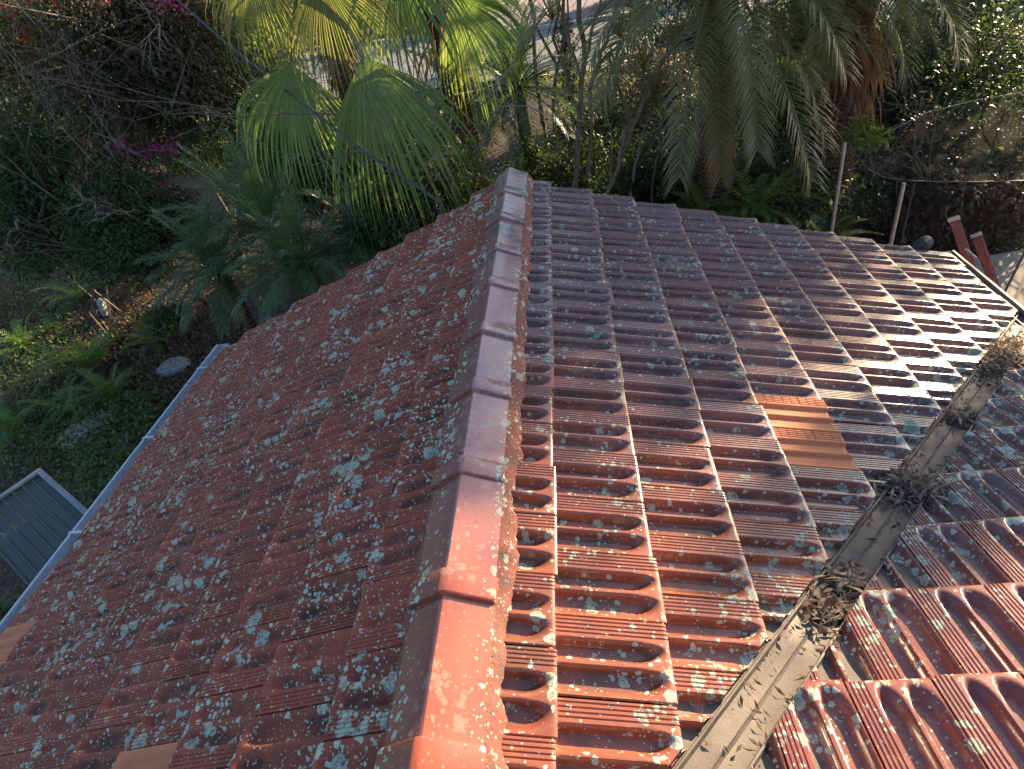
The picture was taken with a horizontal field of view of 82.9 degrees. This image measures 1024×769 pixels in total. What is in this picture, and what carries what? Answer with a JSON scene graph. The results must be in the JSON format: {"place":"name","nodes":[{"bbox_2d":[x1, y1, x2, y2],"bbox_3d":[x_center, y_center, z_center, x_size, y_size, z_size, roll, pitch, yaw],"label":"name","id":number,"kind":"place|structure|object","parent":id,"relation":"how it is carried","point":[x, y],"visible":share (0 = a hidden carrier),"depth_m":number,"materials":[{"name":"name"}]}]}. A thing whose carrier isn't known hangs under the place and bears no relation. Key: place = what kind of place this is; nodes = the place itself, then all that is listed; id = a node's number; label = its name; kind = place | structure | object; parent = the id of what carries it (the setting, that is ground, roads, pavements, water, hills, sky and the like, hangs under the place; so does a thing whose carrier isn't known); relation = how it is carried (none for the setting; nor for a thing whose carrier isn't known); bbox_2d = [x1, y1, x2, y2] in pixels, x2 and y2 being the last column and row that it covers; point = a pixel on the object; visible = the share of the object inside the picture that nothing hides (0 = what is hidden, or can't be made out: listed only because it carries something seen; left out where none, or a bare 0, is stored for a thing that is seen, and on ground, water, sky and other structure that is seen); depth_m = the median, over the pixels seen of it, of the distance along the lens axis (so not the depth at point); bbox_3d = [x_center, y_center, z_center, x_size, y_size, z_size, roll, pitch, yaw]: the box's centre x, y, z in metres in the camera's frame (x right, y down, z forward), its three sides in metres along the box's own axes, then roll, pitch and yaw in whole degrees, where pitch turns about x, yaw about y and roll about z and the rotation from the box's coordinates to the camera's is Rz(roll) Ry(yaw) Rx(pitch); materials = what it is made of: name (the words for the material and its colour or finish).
{"place":"outdoors","nodes":[
{"label":"outdoors","id":0,"kind":"place"},
{"bbox_2d":[89,0,892,121],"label":"road","id":1,"kind":"structure","parent":0,"point":[539,42],"depth_m":24.16,"materials":[{"name":"asphalt"}]},
{"bbox_2d":[894,0,1023,31],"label":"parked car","id":2,"kind":"object","parent":1,"relation":"on","point":[991,6],"visible":0.02,"depth_m":12.12,"materials":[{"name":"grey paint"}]},
{"bbox_2d":[0,2,1023,604],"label":"ground","id":3,"kind":"structure","parent":0,"point":[10,578],"depth_m":12.27,"materials":[{"name":"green plant"}]},
{"bbox_2d":[0,587,23,621],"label":"leafy plant","id":4,"kind":"object","parent":3,"relation":"on","point":[6,607],"visible":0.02,"depth_m":5.60,"materials":[{"name":"green plant"}]},
{"bbox_2d":[0,103,46,210],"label":"hedge shrub","id":5,"kind":"object","parent":3,"relation":"on","point":[19,135],"visible":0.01,"depth_m":16.44,"materials":[{"name":"green plant"}]},
{"bbox_2d":[0,397,52,462],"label":"fern","id":6,"kind":"object","parent":3,"relation":"on","point":[5,412],"visible":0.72,"depth_m":9.41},
{"bbox_2d":[0,310,60,360],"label":"fern","id":7,"kind":"object","parent":3,"relation":"on","point":[14,325],"visible":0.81,"depth_m":11.83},
{"bbox_2d":[0,86,83,177],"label":"hedge shrub","id":8,"kind":"object","parent":3,"relation":"on","point":[38,118],"visible":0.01,"depth_m":21.95,"materials":[{"name":"green plant"}]},
{"bbox_2d":[0,468,87,585],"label":"garden shed","id":9,"kind":"structure","parent":3,"relation":"on","point":[42,512],"depth_m":5.63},
{"bbox_2d":[15,377,99,435],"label":"fern","id":10,"kind":"object","parent":3,"relation":"on","point":[47,402],"visible":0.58,"depth_m":9.48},
{"bbox_2d":[0,0,115,161],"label":"bougainvillea","id":11,"kind":"object","parent":3,"relation":"on","point":[9,92],"visible":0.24,"depth_m":10.16,"materials":[{"name":"green plant"}]},
{"bbox_2d":[30,273,118,321],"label":"fern","id":12,"kind":"object","parent":3,"relation":"on","point":[74,288],"visible":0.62,"depth_m":12.95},
{"bbox_2d":[15,306,136,400],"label":"fern","id":13,"kind":"object","parent":3,"relation":"on","point":[93,356],"visible":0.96,"depth_m":10.51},
{"bbox_2d":[57,418,108,448],"bbox_3d":[-6.759,0.765,9.160,0.768,0.297,0.600,-21,38,-9],"label":"stone","id":14,"kind":"object","parent":3,"relation":"on","point":[79,426],"visible":0.37,"depth_m":9.03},
{"bbox_2d":[0,4,180,346],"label":"shrub","id":15,"kind":"object","parent":3,"relation":"on","point":[39,257],"visible":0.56,"depth_m":9.97,"materials":[{"name":"green plant"}]},
{"bbox_2d":[0,259,182,508],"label":"ground cover","id":16,"kind":"object","parent":3,"relation":"on","point":[102,445],"visible":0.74,"depth_m":9.07,"materials":[{"name":"green plant"}]},
{"bbox_2d":[0,127,194,336],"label":"shrub","id":17,"kind":"object","parent":3,"relation":"on","point":[119,249],"visible":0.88,"depth_m":9.45,"materials":[{"name":"green plant"}]},
{"bbox_2d":[53,361,143,424],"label":"fern","id":18,"kind":"object","parent":3,"relation":"on","point":[104,384],"visible":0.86,"depth_m":9.60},
{"bbox_2d":[96,298,112,316],"bbox_3d":[-8.600,-1.615,12.246,0.186,0.422,0.484,-28,40,-18],"label":"stone","id":19,"kind":"object","parent":3,"relation":"on","point":[101,303],"visible":0.71,"depth_m":12.09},
{"bbox_2d":[78,271,140,293],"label":"fern","id":20,"kind":"object","parent":3,"relation":"on","point":[86,285],"visible":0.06,"depth_m":12.80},
{"bbox_2d":[0,60,221,307],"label":"shrub","id":21,"kind":"object","parent":3,"relation":"on","point":[180,199],"visible":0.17,"depth_m":9.95,"materials":[{"name":"green plant"}]},
{"bbox_2d":[0,0,226,323],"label":"shrub","id":22,"kind":"object","parent":3,"relation":"on","point":[123,200],"visible":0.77,"depth_m":9.55,"materials":[{"name":"green plant"}]},
{"bbox_2d":[0,0,250,282],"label":"bougainvillea","id":23,"kind":"object","parent":3,"relation":"on","point":[79,14],"visible":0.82,"depth_m":9.53,"materials":[{"name":"green plant"}]},
{"bbox_2d":[0,12,255,319],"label":"shrub","id":24,"kind":"object","parent":3,"relation":"on","point":[15,154],"visible":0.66,"depth_m":9.72,"materials":[{"name":"green plant"}]},
{"bbox_2d":[31,77,231,172],"bbox_3d":[-13.059,-9.948,18.185,6.586,7.009,5.385,6,42,24],"label":"hedge shrub","id":25,"kind":"object","parent":3,"relation":"on","point":[117,139],"visible":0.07,"depth_m":18.43,"materials":[{"name":"purple plant"}]},
{"bbox_2d":[0,260,282,501],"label":"leaf litter","id":26,"kind":"object","parent":3,"relation":"on","point":[196,351],"visible":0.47,"depth_m":10.80,"materials":[{"name":"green plant"}]},
{"bbox_2d":[92,247,192,386],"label":"shrub","id":27,"kind":"object","parent":3,"relation":"on","point":[162,320],"visible":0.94,"depth_m":9.77,"materials":[{"name":"green plant"}]},
{"bbox_2d":[112,313,184,357],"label":"fern","id":28,"kind":"object","parent":3,"relation":"on","point":[141,340],"visible":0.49,"depth_m":10.63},
{"bbox_2d":[58,0,271,220],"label":"bougainvillea","id":29,"kind":"object","parent":3,"relation":"on","point":[175,14],"visible":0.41,"depth_m":9.62,"materials":[{"name":"green plant"}]},
{"bbox_2d":[156,356,190,377],"bbox_3d":[-5.860,-0.307,10.089,0.488,0.243,0.522,8,43,26],"label":"stone","id":30,"kind":"object","parent":3,"relation":"on","point":[176,365],"visible":0.91,"depth_m":9.99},
{"bbox_2d":[0,0,356,259],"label":"shrub","id":31,"kind":"object","parent":3,"relation":"on","point":[200,106],"visible":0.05,"depth_m":9.04,"materials":[{"name":"green plant"}]},
{"bbox_2d":[0,0,357,271],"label":"shrub","id":32,"kind":"object","parent":3,"relation":"on","point":[247,76],"visible":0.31,"depth_m":10.57,"materials":[{"name":"green plant"}]},
{"bbox_2d":[147,119,227,173],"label":"shrub","id":33,"kind":"object","parent":3,"relation":"on","point":[175,166],"visible":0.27,"depth_m":19.23,"materials":[{"name":"green plant"}]},
{"bbox_2d":[0,0,410,262],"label":"shrub","id":34,"kind":"object","parent":3,"relation":"on","point":[192,125],"visible":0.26,"depth_m":9.97,"materials":[{"name":"green plant"}]},
{"bbox_2d":[131,191,297,341],"bbox_3d":[-4.081,-1.318,8.648,2.158,3.140,2.190,-23,38,-11],"label":"date palm","id":35,"kind":"object","parent":3,"relation":"on","point":[230,290],"visible":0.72,"depth_m":8.06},
{"bbox_2d":[148,113,361,316],"bbox_3d":[-3.431,-1.917,8.659,2.884,3.734,3.028,-7,38,9],"label":"date palm","id":36,"kind":"object","parent":3,"relation":"on","point":[263,203],"visible":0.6,"depth_m":7.95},
{"bbox_2d":[200,0,318,197],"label":"shrub","id":37,"kind":"object","parent":3,"relation":"on","point":[302,57],"visible":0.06,"depth_m":12.14,"materials":[{"name":"green plant"}]},
{"bbox_2d":[108,8,421,272],"bbox_3d":[-3.817,-3.740,9.010,4.697,6.169,5.189,-18,38,-5],"label":"shrub","id":38,"kind":"object","parent":3,"relation":"on","point":[312,198],"visible":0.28,"depth_m":9.47,"materials":[{"name":"green plant"}]},
{"bbox_2d":[218,170,376,325],"bbox_3d":[-2.659,-1.238,7.938,2.153,3.264,2.118,-7,38,9],"label":"date palm","id":39,"kind":"object","parent":3,"relation":"on","point":[306,266],"visible":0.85,"depth_m":7.32,"materials":[{"name":"plant"}]},
{"bbox_2d":[292,171,402,284],"bbox_3d":[-1.953,-1.607,8.490,2.009,2.993,2.084,-7,38,9],"label":"date palm","id":40,"kind":"object","parent":3,"relation":"on","point":[347,244],"visible":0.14,"depth_m":7.86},
{"bbox_2d":[205,0,491,245],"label":"fan palm","id":41,"kind":"object","parent":3,"relation":"on","point":[349,89],"visible":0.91,"depth_m":6.69,"materials":[{"name":"plant"}]},
{"bbox_2d":[181,0,578,251],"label":"shrub","id":42,"kind":"object","parent":3,"relation":"on","point":[393,235],"visible":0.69,"depth_m":7.13,"materials":[{"name":"green plant"}]},
{"bbox_2d":[136,67,635,181],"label":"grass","id":43,"kind":"structure","parent":3,"relation":"on","point":[223,168],"depth_m":18.15,"materials":[{"name":"green plant"}]},
{"bbox_2d":[207,0,611,255],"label":"shrub","id":44,"kind":"object","parent":3,"relation":"on","point":[463,190],"visible":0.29,"depth_m":7.48,"materials":[{"name":"green plant"}]},
{"bbox_2d":[340,0,536,194],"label":"fan palm","id":45,"kind":"object","parent":3,"relation":"on","point":[411,9],"visible":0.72,"depth_m":7.11,"materials":[{"name":"plant"}]},
{"bbox_2d":[378,90,514,156],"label":"shrub","id":46,"kind":"object","parent":3,"relation":"on","point":[413,137],"visible":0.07,"depth_m":15.10,"materials":[{"name":"green plant"}]},
{"bbox_2d":[399,39,517,168],"bbox_3d":[-0.800,-4.751,10.881,2.730,3.645,2.483,-7,38,9],"label":"date palm","id":47,"kind":"object","parent":3,"relation":"on","point":[445,116],"visible":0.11,"depth_m":10.30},
{"bbox_2d":[420,0,521,12],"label":"hedge shrub","id":48,"kind":"object","parent":3,"relation":"on","point":[500,1],"visible":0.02,"depth_m":34.25,"materials":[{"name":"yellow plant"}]},
{"bbox_2d":[254,0,697,53],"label":"kerb","id":49,"kind":"structure","parent":3,"relation":"on","point":[546,26],"depth_m":26.61,"materials":[{"name":"concrete"}]},
{"bbox_2d":[0,167,1023,768],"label":"tiled house","id":50,"kind":"structure","parent":3,"relation":"on","point":[510,467],"depth_m":2.36,"materials":[{"name":"tile"}]},
{"bbox_2d":[177,0,442,213],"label":"overhead cable","id":51,"kind":"object","parent":50,"relation":"attached to","point":[351,141],"visible":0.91,"depth_m":5.93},
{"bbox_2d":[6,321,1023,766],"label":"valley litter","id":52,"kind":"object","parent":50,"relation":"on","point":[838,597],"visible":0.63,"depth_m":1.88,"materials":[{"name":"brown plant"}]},
{"bbox_2d":[794,582,855,642],"bbox_3d":[1.062,0.751,1.925,0.277,0.118,0.254,-7,38,9],"label":"leaf pile","id":53,"kind":"object","parent":50,"relation":"on","point":[826,613],"visible":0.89,"depth_m":1.91,"materials":[{"name":"brown plant"}]},
{"bbox_2d":[815,552,876,602],"bbox_3d":[1.183,0.697,2.052,0.239,0.110,0.255,-7,38,9],"label":"leaf pile","id":54,"kind":"object","parent":50,"relation":"on","point":[845,581],"visible":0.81,"depth_m":2.03,"materials":[{"name":"brown plant"}]},
{"bbox_2d":[864,450,965,517],"bbox_3d":[1.718,0.469,2.442,0.542,0.163,0.656,-7,38,9],"label":"leaf pile","id":55,"kind":"object","parent":50,"relation":"on","point":[911,488],"visible":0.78,"depth_m":2.43,"materials":[{"name":"brown plant"}]},
{"bbox_2d":[941,401,988,434],"bbox_3d":[2.299,0.167,2.970,0.320,0.110,0.345,-7,38,9],"label":"leaf pile","id":56,"kind":"object","parent":50,"relation":"on","point":[957,418],"visible":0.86,"depth_m":2.94,"materials":[{"name":"brown plant"}]},
{"bbox_2d":[967,328,1023,386],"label":"leaf pile","id":57,"kind":"object","parent":50,"relation":"on","point":[1000,356],"visible":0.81,"depth_m":3.47,"materials":[{"name":"brown plant"}]},
{"bbox_2d":[433,0,602,180],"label":"date palm","id":58,"kind":"object","parent":3,"relation":"on","point":[524,125],"visible":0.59,"depth_m":8.46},
{"bbox_2d":[388,0,649,193],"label":"shrub","id":59,"kind":"object","parent":3,"relation":"on","point":[561,175],"visible":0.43,"depth_m":9.16,"materials":[{"name":"green plant"}]},
{"bbox_2d":[530,0,548,152],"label":"young tree","id":60,"kind":"object","parent":3,"relation":"on","point":[539,106],"visible":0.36,"depth_m":12.14,"materials":[{"name":"brown plant"}]},
{"bbox_2d":[528,0,569,150],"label":"young tree","id":61,"kind":"object","parent":3,"relation":"on","point":[556,48],"visible":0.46,"depth_m":12.32,"materials":[{"name":"brown plant"}]},
{"bbox_2d":[547,0,580,142],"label":"young tree","id":62,"kind":"object","parent":3,"relation":"on","point":[568,98],"visible":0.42,"depth_m":12.88,"materials":[{"name":"green plant"}]},
{"bbox_2d":[522,0,647,188],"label":"dragon tree","id":63,"kind":"object","parent":3,"relation":"on","point":[552,14],"visible":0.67,"depth_m":7.64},
{"bbox_2d":[529,43,668,194],"bbox_3d":[1.564,-4.426,10.500,2.893,3.078,2.350,-7,38,9],"label":"shrub","id":64,"kind":"object","parent":3,"relation":"on","point":[615,116],"visible":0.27,"depth_m":10.24,"materials":[{"name":"green plant"}]},
{"bbox_2d":[337,138,906,240],"bbox_3d":[0.478,-3.938,11.736,13.186,1.546,4.728,7,42,25],"label":"ground cover","id":65,"kind":"object","parent":3,"relation":"on","point":[640,198],"visible":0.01,"depth_m":11.41,"materials":[{"name":"green plant"}]},
{"bbox_2d":[593,0,699,151],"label":"shrub","id":66,"kind":"object","parent":3,"relation":"on","point":[660,88],"visible":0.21,"depth_m":10.26,"materials":[{"name":"green plant"}]},
{"bbox_2d":[578,0,751,202],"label":"dragon tree","id":67,"kind":"object","parent":3,"relation":"on","point":[654,79],"visible":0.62,"depth_m":7.22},
{"bbox_2d":[611,0,744,86],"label":"hedge shrub","id":68,"kind":"object","parent":3,"relation":"on","point":[677,6],"visible":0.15,"depth_m":14.92,"materials":[{"name":"green plant"}]},
{"bbox_2d":[533,0,836,203],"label":"shrub","id":69,"kind":"object","parent":3,"relation":"on","point":[644,171],"visible":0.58,"depth_m":8.27,"materials":[{"name":"green plant"}]},
{"bbox_2d":[505,0,922,216],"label":"date palm","id":70,"kind":"object","parent":3,"relation":"on","point":[721,51],"visible":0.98,"depth_m":5.87,"materials":[{"name":"plant"}]},
{"bbox_2d":[663,177,770,216],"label":"strap plant","id":71,"kind":"object","parent":3,"relation":"on","point":[696,199],"visible":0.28,"depth_m":7.62,"materials":[{"name":"green plant"}]},
{"bbox_2d":[694,154,825,228],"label":"fern","id":72,"kind":"object","parent":3,"relation":"on","point":[753,198],"visible":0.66,"depth_m":7.42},
{"bbox_2d":[639,97,881,236],"bbox_3d":[3.538,-2.895,8.325,3.304,2.825,2.458,17,47,34],"label":"shrub","id":73,"kind":"object","parent":3,"relation":"on","point":[803,212],"visible":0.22,"depth_m":7.86,"materials":[{"name":"green plant"}]},
{"bbox_2d":[671,0,898,177],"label":"shrub","id":74,"kind":"object","parent":3,"relation":"on","point":[738,141],"visible":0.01,"depth_m":9.63,"materials":[{"name":"green plant"}]},
{"bbox_2d":[636,0,939,223],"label":"shrub","id":75,"kind":"object","parent":3,"relation":"on","point":[695,173],"visible":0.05,"depth_m":7.76,"materials":[{"name":"green plant"}]},
{"bbox_2d":[739,0,882,66],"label":"hedge shrub","id":76,"kind":"object","parent":3,"relation":"on","point":[802,29],"visible":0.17,"depth_m":13.82,"materials":[{"name":"green plant"}]},
{"bbox_2d":[733,128,907,237],"bbox_3d":[4.401,-2.336,8.663,3.027,2.897,2.800,-7,38,9],"label":"shrub","id":77,"kind":"object","parent":3,"relation":"on","point":[863,205],"visible":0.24,"depth_m":8.34,"materials":[{"name":"green plant"}]},
{"bbox_2d":[691,0,981,230],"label":"shaggy palm","id":78,"kind":"object","parent":3,"relation":"on","point":[867,71],"visible":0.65,"depth_m":7.06,"materials":[{"name":"plant"}]},
{"bbox_2d":[830,142,846,231],"bbox_3d":[3.918,-1.775,7.139,0.038,2.351,0.040,-7,38,9],"label":"netting pole","id":79,"kind":"object","parent":3,"relation":"on","point":[838,186],"visible":0.4,"depth_m":6.71,"materials":[{"name":"metal"}]},
{"bbox_2d":[848,142,1023,182],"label":"netting wire","id":80,"kind":"object","parent":79,"relation":"attached to","point":[929,181],"visible":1,"depth_m":6.49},
{"bbox_2d":[797,209,883,237],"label":"strap plant","id":81,"kind":"object","parent":3,"relation":"on","point":[839,219],"visible":0.39,"depth_m":7.71,"materials":[{"name":"green plant"}]},
{"bbox_2d":[672,0,1023,175],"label":"shrub","id":82,"kind":"object","parent":3,"relation":"on","point":[779,120],"visible":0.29,"depth_m":8.60,"materials":[{"name":"green plant"}]},
{"bbox_2d":[761,22,996,236],"bbox_3d":[4.236,-2.699,7.432,1.934,3.459,1.524,-11,37,4],"label":"shrub","id":83,"kind":"object","parent":3,"relation":"on","point":[859,131],"visible":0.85,"depth_m":7.17,"materials":[{"name":"green plant"}]},
{"bbox_2d":[778,0,1012,145],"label":"shrub","id":84,"kind":"object","parent":3,"relation":"on","point":[928,37],"visible":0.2,"depth_m":9.70,"materials":[{"name":"green plant"}]},
{"bbox_2d":[888,182,905,244],"bbox_3d":[4.554,-1.541,7.031,0.042,1.838,0.044,-7,38,9],"label":"netting pole","id":85,"kind":"object","parent":3,"relation":"on","point":[897,212],"visible":0.4,"depth_m":6.68,"materials":[{"name":"metal"}]},
{"bbox_2d":[793,0,1004,134],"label":"shrub","id":86,"kind":"object","parent":3,"relation":"on","point":[877,24],"visible":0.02,"depth_m":9.90,"materials":[{"name":"green plant"}]},
{"bbox_2d":[899,181,915,245],"bbox_3d":[4.983,-1.794,7.443,0.023,1.662,0.024,-7,38,9],"label":"netting pole","id":87,"kind":"object","parent":3,"relation":"on","point":[908,209],"visible":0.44,"depth_m":7.18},
{"bbox_2d":[846,42,1021,237],"bbox_3d":[5.778,-3.337,8.758,2.092,3.260,2.015,-17,37,-4],"label":"shrub","id":88,"kind":"object","parent":3,"relation":"on","point":[889,219],"visible":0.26,"depth_m":8.82,"materials":[{"name":"green plant"}]},
{"bbox_2d":[854,87,1023,220],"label":"shrub","id":89,"kind":"object","parent":3,"relation":"on","point":[939,132],"visible":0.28,"depth_m":8.67,"materials":[{"name":"green plant"}]},
{"bbox_2d":[858,61,1023,256],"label":"shrub","id":90,"kind":"object","parent":3,"relation":"on","point":[999,236],"visible":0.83,"depth_m":8.07,"materials":[{"name":"green plant"}]},
{"bbox_2d":[858,0,1023,157],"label":"shrub","id":91,"kind":"object","parent":3,"relation":"on","point":[923,67],"visible":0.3,"depth_m":9.41,"materials":[{"name":"green plant"}]},
{"bbox_2d":[875,0,1023,80],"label":"shrub","id":92,"kind":"object","parent":3,"relation":"on","point":[984,14],"visible":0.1,"depth_m":11.36,"materials":[{"name":"green plant"}]},
{"bbox_2d":[878,0,1023,154],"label":"shrub","id":93,"kind":"object","parent":3,"relation":"on","point":[996,54],"visible":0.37,"depth_m":9.08,"materials":[{"name":"green plant"}]},
{"bbox_2d":[903,37,1023,238],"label":"shrub","id":94,"kind":"object","parent":3,"relation":"on","point":[989,135],"visible":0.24,"depth_m":8.32,"materials":[{"name":"green plant"}]},
{"bbox_2d":[944,0,988,97],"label":"shade tree","id":95,"kind":"object","parent":3,"relation":"on","point":[971,6],"visible":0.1,"depth_m":10.27,"materials":[{"name":"green plant"}]},
{"bbox_2d":[910,0,1023,38],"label":"hedge shrub","id":96,"kind":"object","parent":3,"relation":"on","point":[1007,22],"visible":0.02,"depth_m":12.25,"materials":[{"name":"green plant"}]},
{"bbox_2d":[970,231,1000,287],"bbox_3d":[5.098,-0.780,6.022,0.133,1.528,0.990,-30,40,-20],"label":"rusty post","id":97,"kind":"object","parent":3,"relation":"on","point":[976,237],"visible":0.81,"depth_m":5.90,"materials":[{"name":"metal"}]},
{"bbox_2d":[469,0,679,28],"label":"driveway","id":98,"kind":"structure","parent":0,"point":[589,4],"depth_m":29.99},
{"bbox_2d":[973,250,1023,306],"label":"paving","id":99,"kind":"structure","parent":0,"point":[1004,265],"depth_m":7.46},
{"bbox_2d":[947,215,975,267],"bbox_3d":[4.729,-0.933,5.873,0.130,1.510,0.899,-35,42,-25],"label":"rusty post","id":100,"kind":"object","parent":99,"relation":"on","point":[954,222],"visible":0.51,"depth_m":5.71,"materials":[{"name":"metal"}]},
{"bbox_2d":[980,238,996,284],"bbox_3d":[4.795,-0.721,5.652,0.019,1.019,1.163,-9,38,6],"label":"metal rod","id":101,"kind":"object","parent":100,"relation":"attached to","point":[987,258],"visible":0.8,"depth_m":5.75,"materials":[{"name":"paint"}]},
{"bbox_2d":[1004,252,1023,291],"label":"metal strut","id":102,"kind":"object","parent":100,"relation":"attached to","point":[1013,273],"depth_m":5.25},
{"bbox_2d":[1013,278,1023,299],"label":"metal strut","id":103,"kind":"object","parent":100,"relation":"attached to","point":[1019,289],"depth_m":5.35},
{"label":"garden netting","id":104,"kind":"object","parent":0,"visible":0},
{"bbox_2d":[861,92,1022,147],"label":"netting wire","id":105,"kind":"object","parent":104,"relation":"attached to","point":[951,106],"visible":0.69,"depth_m":7.94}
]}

